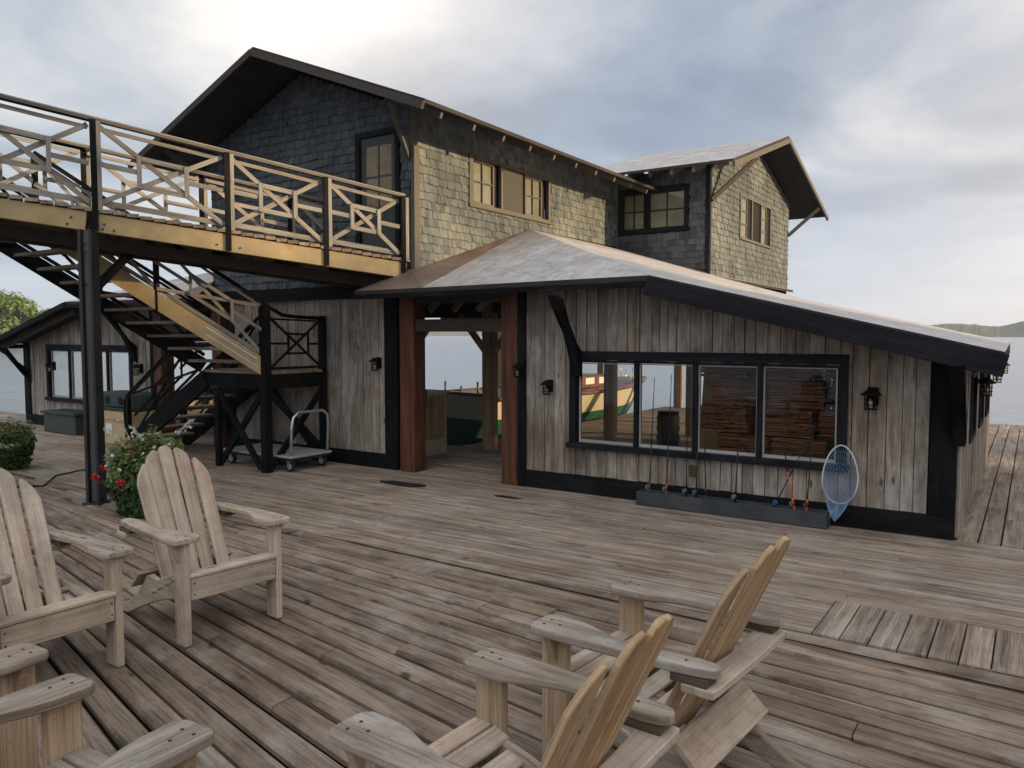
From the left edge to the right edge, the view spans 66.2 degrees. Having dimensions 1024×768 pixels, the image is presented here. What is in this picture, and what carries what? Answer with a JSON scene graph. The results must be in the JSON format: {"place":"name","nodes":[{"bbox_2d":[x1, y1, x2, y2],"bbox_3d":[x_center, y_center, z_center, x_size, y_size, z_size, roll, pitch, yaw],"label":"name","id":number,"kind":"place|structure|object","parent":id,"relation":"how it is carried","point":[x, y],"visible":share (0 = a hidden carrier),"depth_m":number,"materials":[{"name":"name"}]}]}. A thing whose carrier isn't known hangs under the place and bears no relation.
{"place":"outdoors","nodes":[
{"label":"outdoors","id":0,"kind":"place"},
{"bbox_2d":[0,329,481,335],"bbox_3d":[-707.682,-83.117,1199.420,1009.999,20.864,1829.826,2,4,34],"label":"shore","id":1,"kind":"structure","parent":0,"point":[450,333],"depth_m":1513.92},
{"bbox_2d":[0,336,1023,427],"bbox_3d":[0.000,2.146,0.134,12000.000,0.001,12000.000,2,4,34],"label":"water","id":2,"kind":"structure","parent":0,"point":[454,362],"depth_m":41.75,"materials":[{"name":"grey liquid"}]},
{"bbox_2d":[0,292,26,334],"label":"tree","id":3,"kind":"object","parent":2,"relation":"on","point":[8,304],"visible":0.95,"depth_m":136.49,"materials":[{"name":"green plant"}]},
{"bbox_2d":[0,289,37,332],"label":"tree","id":4,"kind":"object","parent":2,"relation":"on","point":[31,305],"visible":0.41,"depth_m":142.66,"materials":[{"name":"green plant"}]},
{"bbox_2d":[2,306,44,330],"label":"tree","id":5,"kind":"object","parent":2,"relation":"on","point":[34,314],"visible":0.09,"depth_m":144.17,"materials":[{"name":"green plant"}]},
{"bbox_2d":[3,428,1019,767],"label":"dock substructure","id":6,"kind":"object","parent":2,"relation":"on","point":[105,732],"depth_m":3.85,"materials":[{"name":"wood"}]},
{"bbox_2d":[0,472,1023,767],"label":"deck","id":7,"kind":"structure","parent":6,"relation":"on","point":[386,632],"depth_m":4.03,"materials":[{"name":"brown wood"}]},
{"bbox_2d":[0,643,48,767],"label":"adirondack chair","id":8,"kind":"object","parent":7,"relation":"on","point":[19,737],"visible":0.84,"depth_m":2.68,"materials":[{"name":"brown wood"}]},
{"bbox_2d":[0,468,133,666],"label":"adirondack chair","id":9,"kind":"object","parent":7,"relation":"on","point":[35,615],"visible":0.98,"depth_m":4.05,"materials":[{"name":"brown wood"}]},
{"bbox_2d":[0,673,213,767],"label":"adirondack chair","id":10,"kind":"object","parent":7,"relation":"on","point":[56,703],"visible":1,"depth_m":2.35,"materials":[{"name":"brown wood"}]},
{"bbox_2d":[90,419,195,517],"bbox_3d":[-3.478,0.787,7.521,0.916,0.881,0.904,2,4,34],"label":"flower planter","id":11,"kind":"object","parent":7,"relation":"on","point":[120,484],"visible":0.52,"depth_m":7.29,"materials":[{"name":"ceramic"}]},
{"bbox_2d":[117,446,290,647],"bbox_3d":[-1.905,0.901,4.729,0.922,0.997,0.744,3,5,40],"label":"adirondack chair","id":12,"kind":"object","parent":7,"relation":"on","point":[182,574],"visible":1,"depth_m":4.68,"materials":[{"name":"brown wood"}]},
{"bbox_2d":[0,93,409,504],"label":"footbridge","id":13,"kind":"object","parent":7,"relation":"on","point":[32,221],"visible":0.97,"depth_m":8.37,"materials":[{"name":"paint"}]},
{"bbox_2d":[328,613,679,767],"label":"adirondack chair","id":14,"kind":"object","parent":7,"relation":"on","point":[372,739],"visible":1,"depth_m":2.16,"materials":[{"name":"brown wood"}]},
{"bbox_2d":[530,536,804,767],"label":"adirondack chair","id":15,"kind":"object","parent":7,"relation":"on","point":[717,718],"visible":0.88,"depth_m":2.88,"materials":[{"name":"brown wood"}]},
{"bbox_2d":[0,406,1023,675],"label":"deck boards","id":16,"kind":"object","parent":6,"relation":"on","point":[924,598],"visible":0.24,"depth_m":6.42,"materials":[{"name":"grey wood"}]},
{"bbox_2d":[0,417,37,469],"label":"flower planter","id":17,"kind":"object","parent":16,"relation":"on","point":[15,453],"visible":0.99,"depth_m":9.87,"materials":[{"name":"ceramic"}]},
{"bbox_2d":[40,408,83,434],"bbox_3d":[-7.709,0.654,13.714,1.130,0.365,0.470,2,4,34],"label":"storage box","id":18,"kind":"object","parent":16,"relation":"on","point":[68,421],"visible":0.7,"depth_m":13.49,"materials":[{"name":"green paint"}]},
{"bbox_2d":[17,469,106,487],"bbox_3d":[-5.111,1.125,9.010,2.406,0.024,1.418,2,4,34],"label":"cable","id":19,"kind":"object","parent":16,"relation":"on","point":[54,477],"visible":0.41,"depth_m":9.29,"materials":[{"name":"black rubber"}]},
{"bbox_2d":[104,410,161,444],"bbox_3d":[-6.234,0.667,12.588,1.310,0.500,0.550,2,4,34],"label":"cardboard box","id":20,"kind":"object","parent":16,"relation":"on","point":[111,418],"visible":0.28,"depth_m":12.23,"materials":[{"name":"brown cardboard"}]},
{"bbox_2d":[103,390,153,411],"bbox_3d":[-6.156,0.270,12.456,0.916,0.300,0.441,2,4,34],"label":"cooler","id":21,"kind":"object","parent":20,"relation":"on","point":[113,400],"visible":0.64,"depth_m":12.30,"materials":[{"name":"green paint"}]},
{"bbox_2d":[0,150,328,473],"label":"staircase","id":22,"kind":"structure","parent":16,"relation":"on","point":[264,375],"depth_m":9.86,"materials":[{"name":"metal"}]},
{"bbox_2d":[223,409,331,471],"bbox_3d":[-3.092,0.681,10.285,1.370,0.754,0.680,2,4,34],"label":"platform cart","id":23,"kind":"object","parent":16,"relation":"on","point":[291,455],"visible":0.74,"depth_m":10.09,"materials":[{"name":"grey metal"}]},
{"bbox_2d":[425,389,449,455],"bbox_3d":[-1.632,0.542,11.373,1.190,0.900,0.880,2,4,34],"label":"counter","id":24,"kind":"object","parent":16,"relation":"on","point":[436,423],"visible":0.36,"depth_m":11.19,"materials":[{"name":"beige paint"}]},
{"bbox_2d":[380,480,521,498],"bbox_3d":[-0.731,1.159,8.624,1.960,0.001,0.198,2,4,34],"label":"wet patch","id":25,"kind":"object","parent":16,"relation":"on","point":[401,483],"visible":1,"depth_m":8.91,"materials":[{"name":"black liquid"}]},
{"bbox_2d":[0,47,1009,540],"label":"boathouse","id":26,"kind":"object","parent":16,"relation":"on","point":[540,261],"visible":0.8,"depth_m":9.82,"materials":[{"name":"grey wood"}]},
{"bbox_2d":[45,362,55,371],"bbox_3d":[-8.472,-0.313,14.394,0.157,0.189,0.178,2,4,34],"label":"wall lantern","id":27,"kind":"object","parent":26,"relation":"attached to","point":[53,364],"depth_m":14.38,"materials":[{"name":"black paint"}]},
{"bbox_2d":[45,344,132,403],"bbox_3d":[-7.479,-0.173,13.855,2.840,1.040,0.135,2,4,34],"label":"window","id":28,"kind":"structure","parent":26,"relation":"in","point":[70,348],"depth_m":14.18,"materials":[{"name":"black paint"}]},
{"bbox_2d":[130,364,142,375],"bbox_3d":[-6.140,-0.236,12.846,0.157,0.189,0.178,2,4,34],"label":"wall lantern","id":29,"kind":"object","parent":26,"relation":"attached to","point":[139,366],"depth_m":12.82,"materials":[{"name":"black paint"}]},
{"bbox_2d":[197,345,212,391],"bbox_3d":[-7.210,-0.363,18.341,0.060,1.100,2.220,2,4,34],"label":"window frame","id":30,"kind":"structure","parent":26,"relation":"in","point":[197,345],"depth_m":18.38,"materials":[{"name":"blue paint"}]},
{"bbox_2d":[369,357,381,370],"bbox_3d":[-1.730,-0.252,9.917,0.141,0.170,0.160,2,4,34],"label":"wall lantern","id":31,"kind":"object","parent":26,"relation":"attached to","point":[378,362],"depth_m":9.92,"materials":[{"name":"black paint"}]},
{"bbox_2d":[355,126,400,256],"bbox_3d":[-1.682,-2.353,9.850,0.730,1.630,0.053,2,4,34],"label":"door","id":32,"kind":"structure","parent":26,"relation":"in","point":[377,156],"depth_m":9.84,"materials":[{"name":"black paint"}]},
{"bbox_2d":[468,153,551,224],"bbox_3d":[-0.005,-2.770,11.315,0.095,0.700,2.130,2,4,34],"label":"window","id":33,"kind":"structure","parent":26,"relation":"in","point":[520,195],"depth_m":11.24,"materials":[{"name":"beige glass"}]},
{"bbox_2d":[511,363,522,376],"bbox_3d":[0.061,-0.154,8.695,0.126,0.151,0.142,2,4,34],"label":"wall lantern","id":34,"kind":"object","parent":26,"relation":"attached to","point":[519,367],"depth_m":8.71,"materials":[{"name":"black paint"}]},
{"bbox_2d":[540,379,552,394],"bbox_3d":[0.379,0.035,8.535,0.134,0.160,0.151,2,4,34],"label":"wall lantern","id":35,"kind":"object","parent":26,"relation":"attached to","point":[548,383],"depth_m":8.51,"materials":[{"name":"black paint"}]},
{"bbox_2d":[618,185,689,234],"bbox_3d":[2.471,-3.040,13.784,1.330,0.750,0.043,2,4,34],"label":"window","id":36,"kind":"structure","parent":26,"relation":"in","point":[639,212],"depth_m":13.78,"materials":[{"name":"black paint"}]},
{"bbox_2d":[689,465,697,477],"bbox_3d":[1.786,0.860,7.735,0.085,0.120,0.010,2,4,34],"label":"outlet plate","id":37,"kind":"object","parent":26,"relation":"attached to","point":[692,470],"visible":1,"depth_m":7.73,"materials":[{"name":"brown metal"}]},
{"bbox_2d":[566,351,848,472],"bbox_3d":[1.798,0.211,7.698,2.840,1.040,0.135,2,4,34],"label":"window","id":38,"kind":"structure","parent":26,"relation":"in","point":[759,361],"depth_m":7.58,"materials":[{"name":"black paint"}]},
{"bbox_2d":[739,193,770,248],"bbox_3d":[4.771,-3.164,15.383,0.065,0.840,2.020,2,4,34],"label":"window","id":39,"kind":"structure","parent":26,"relation":"in","point":[754,216],"depth_m":15.37,"materials":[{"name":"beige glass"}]},
{"bbox_2d":[861,387,881,409],"bbox_3d":[3.078,0.126,6.727,0.157,0.189,0.178,2,4,34],"label":"wall lantern","id":40,"kind":"object","parent":26,"relation":"attached to","point":[872,394],"depth_m":6.70,"materials":[{"name":"black paint"}]},
{"bbox_2d":[969,372,977,443],"bbox_3d":[4.408,0.206,7.538,0.060,0.650,0.770,2,4,34],"label":"window frame","id":41,"kind":"structure","parent":26,"relation":"in","point":[973,398],"depth_m":7.66,"materials":[{"name":"blue paint"}]},
{"bbox_2d":[978,372,984,427],"bbox_3d":[5.197,0.132,8.722,0.060,0.650,0.720,2,4,34],"label":"window frame","id":42,"kind":"structure","parent":26,"relation":"in","point":[982,375],"depth_m":8.74,"materials":[{"name":"blue paint"}]},
{"bbox_2d":[975,376,995,395],"bbox_3d":[4.660,0.023,7.726,0.178,0.189,0.157,2,4,34],"label":"wall lantern","id":43,"kind":"object","parent":26,"relation":"attached to","point":[986,380],"depth_m":7.70,"materials":[{"name":"black paint"}]},
{"bbox_2d":[985,374,990,416],"bbox_3d":[5.972,0.059,9.886,0.060,0.650,0.720,2,4,34],"label":"window frame","id":44,"kind":"structure","parent":26,"relation":"in","point":[987,398],"depth_m":9.96,"materials":[{"name":"blue paint"}]},
{"bbox_2d":[988,372,1004,382],"bbox_3d":[6.100,-0.112,9.887,0.178,0.189,0.157,2,4,34],"label":"wall lantern","id":45,"kind":"object","parent":26,"relation":"attached to","point":[997,378],"depth_m":9.87,"materials":[{"name":"black paint"}]},
{"bbox_2d":[656,411,679,446],"bbox_3d":[2.247,0.691,11.300,0.335,0.588,0.340,2,4,34],"label":"barrel","id":46,"kind":"object","parent":16,"relation":"on","point":[662,427],"visible":0.84,"depth_m":11.16,"materials":[{"name":"black wood"}]},
{"bbox_2d":[700,376,756,449],"bbox_3d":[2.602,0.239,9.147,0.800,1.753,0.300,2,4,34],"label":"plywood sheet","id":47,"kind":"object","parent":16,"relation":"on","point":[711,438],"visible":0.07,"depth_m":9.31,"materials":[{"name":"brown wood"}]},
{"bbox_2d":[636,489,830,528],"bbox_3d":[2.041,1.167,7.428,1.810,0.134,0.165,2,4,34],"label":"rod rack","id":48,"kind":"object","parent":16,"relation":"on","point":[799,516],"visible":0.98,"depth_m":7.32,"materials":[{"name":"wood"}]},
{"bbox_2d":[645,377,654,491],"bbox_3d":[1.377,0.559,7.827,0.059,1.251,0.148,2,4,34],"label":"fishing rod","id":49,"kind":"object","parent":48,"relation":"in","point":[647,486],"visible":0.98,"depth_m":7.86,"materials":[{"name":"brown metal"}]},
{"bbox_2d":[662,374,671,493],"bbox_3d":[1.527,0.545,7.726,0.059,1.291,0.148,2,4,34],"label":"fishing rod","id":50,"kind":"object","parent":48,"relation":"in","point":[664,488],"visible":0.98,"depth_m":7.75,"materials":[{"name":"black plastic"}]},
{"bbox_2d":[682,407,687,496],"bbox_3d":[1.685,0.712,7.630,0.050,0.971,0.150,1,4,18],"label":"fishing rod","id":51,"kind":"object","parent":48,"relation":"in","point":[684,490],"visible":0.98,"depth_m":7.66,"materials":[{"name":"black paint"}]},
{"bbox_2d":[692,388,698,497],"bbox_3d":[1.768,0.605,7.564,0.050,1.191,0.153,1,4,18],"label":"fishing rod","id":52,"kind":"object","parent":48,"relation":"in","point":[694,491],"visible":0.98,"depth_m":7.59,"materials":[{"name":"black paint"}]},
{"bbox_2d":[701,413,706,498],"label":"fishing rod","id":53,"kind":"object","parent":48,"relation":"in","point":[704,492],"visible":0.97,"depth_m":7.56,"materials":[{"name":"brown metal"}]},
{"bbox_2d":[731,372,742,501],"bbox_3d":[2.103,0.554,7.343,0.059,1.321,0.149,2,4,34],"label":"fishing rod","id":54,"kind":"object","parent":48,"relation":"in","point":[734,496],"visible":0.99,"depth_m":7.37,"materials":[{"name":"black paint"}]},
{"bbox_2d":[778,414,794,508],"bbox_3d":[2.501,0.754,7.115,0.077,0.953,0.241,-2,4,-28],"label":"fishing rod","id":55,"kind":"object","parent":48,"relation":"in","point":[792,503],"visible":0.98,"depth_m":7.12,"materials":[{"name":"orange paint"}]},
{"bbox_2d":[773,431,812,506],"bbox_3d":[2.518,0.816,7.096,0.376,0.835,0.106,1,4,19],"label":"fishing rod","id":56,"kind":"object","parent":48,"relation":"in","point":[775,502],"visible":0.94,"depth_m":7.13,"materials":[{"name":"black paint"}]},
{"bbox_2d":[803,425,813,510],"bbox_3d":[2.642,0.801,7.004,0.062,0.871,0.141,2,4,34],"label":"fishing rod","id":57,"kind":"object","parent":48,"relation":"in","point":[805,505],"visible":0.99,"depth_m":7.03,"materials":[{"name":"red plastic"}]},
{"bbox_2d":[822,445,858,521],"bbox_3d":[2.863,0.893,6.876,0.304,0.712,0.166,2,4,34],"label":"landing net","id":58,"kind":"object","parent":48,"relation":"in","point":[835,489],"visible":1,"depth_m":6.88,"materials":[{"name":"blue fabric"}]},
{"bbox_2d":[956,424,1023,548],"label":"side walkway","id":59,"kind":"structure","parent":6,"relation":"on","point":[992,531],"depth_m":8.16,"materials":[{"name":"grey wood"}]},
{"bbox_2d":[444,364,646,445],"bbox_3d":[1.124,0.075,17.397,2.492,2.317,6.880,3,5,42],"label":"boat","id":60,"kind":"object","parent":2,"relation":"on","point":[464,416],"visible":0.34,"depth_m":14.95,"materials":[{"name":"beige paint"}]},
{"bbox_2d":[0,0,1023,325],"label":"sky","id":61,"kind":"structure","parent":0,"point":[904,119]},
{"bbox_2d":[930,321,1023,336],"bbox_3d":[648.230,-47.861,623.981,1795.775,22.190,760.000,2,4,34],"label":"distant hills","id":62,"kind":"structure","parent":0,"point":[1014,330],"depth_m":884.05,"materials":[{"name":"grey"}]},
{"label":"shingle bundle","id":63,"kind":"object","parent":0,"visible":0},
{"bbox_2d":[715,431,774,453],"bbox_3d":[2.495,0.649,8.311,0.553,0.270,0.507,2,4,34],"label":"shingle bundle","id":64,"kind":"object","parent":63,"relation":"on","point":[727,441],"visible":0.49,"depth_m":8.16,"materials":[{"name":"brown wood"}]},
{"bbox_2d":[700,404,755,432],"bbox_3d":[2.323,0.353,8.420,0.550,0.271,0.511,2,4,34],"label":"shingle bundle","id":65,"kind":"object","parent":64,"relation":"on","point":[718,417],"visible":0.8,"depth_m":8.24,"materials":[{"name":"brown wood"}]},
{"bbox_2d":[710,377,773,405],"bbox_3d":[2.427,0.079,8.258,0.556,0.270,0.510,2,4,34],"label":"shingle bundle","id":66,"kind":"object","parent":65,"relation":"on","point":[726,390],"visible":0.66,"depth_m":8.12,"materials":[{"name":"brown wood"}]},
{"bbox_2d":[701,365,756,377],"bbox_3d":[2.335,-0.219,8.397,0.553,0.277,0.506,2,4,34],"label":"shingle bundle","id":67,"kind":"object","parent":66,"relation":"on","point":[748,372],"visible":0.42,"depth_m":8.24,"materials":[{"name":"brown wood"}]},
{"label":"shingle bundle","id":68,"kind":"object","parent":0,"visible":0},
{"bbox_2d":[770,436,834,458],"bbox_3d":[2.952,0.672,7.950,0.550,0.274,0.508,2,4,34],"label":"shingle bundle","id":69,"kind":"object","parent":68,"relation":"on","point":[821,448],"visible":0.68,"depth_m":7.80,"materials":[{"name":"brown wood"}]},
{"bbox_2d":[755,405,821,437],"bbox_3d":[2.833,0.377,8.019,0.553,0.274,0.506,2,4,34],"label":"shingle bundle","id":70,"kind":"object","parent":69,"relation":"on","point":[797,422],"visible":0.81,"depth_m":7.84,"materials":[{"name":"brown wood"}]},
{"bbox_2d":[767,379,834,408],"bbox_3d":[2.926,0.099,7.944,0.554,0.272,0.506,2,4,34],"label":"shingle bundle","id":71,"kind":"object","parent":70,"relation":"on","point":[788,393],"visible":1,"depth_m":7.79,"materials":[{"name":"brown wood"}]},
{"bbox_2d":[765,366,823,380],"bbox_3d":[2.836,-0.186,7.968,0.554,0.268,0.508,2,4,34],"label":"shingle bundle","id":72,"kind":"object","parent":71,"relation":"on","point":[794,374],"visible":0.33,"depth_m":7.78,"materials":[{"name":"brown wood"}]},
{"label":"shingle bundle","id":73,"kind":"object","parent":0,"visible":0},
{"bbox_2d":[818,409,838,440],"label":"shingle bundle","id":74,"kind":"object","parent":73,"relation":"on","point":[826,424],"visible":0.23,"depth_m":7.61,"materials":[{"name":"brown wood"}]},
{"bbox_2d":[835,381,839,409],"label":"shingle bundle","id":75,"kind":"object","parent":74,"relation":"on","point":[838,395],"visible":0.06,"depth_m":7.61,"materials":[{"name":"brown wood"}]},
{"bbox_2d":[822,368,839,379],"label":"shingle bundle","id":76,"kind":"object","parent":75,"relation":"on","point":[830,373],"visible":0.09,"depth_m":7.62,"materials":[{"name":"brown wood"}]}
]}

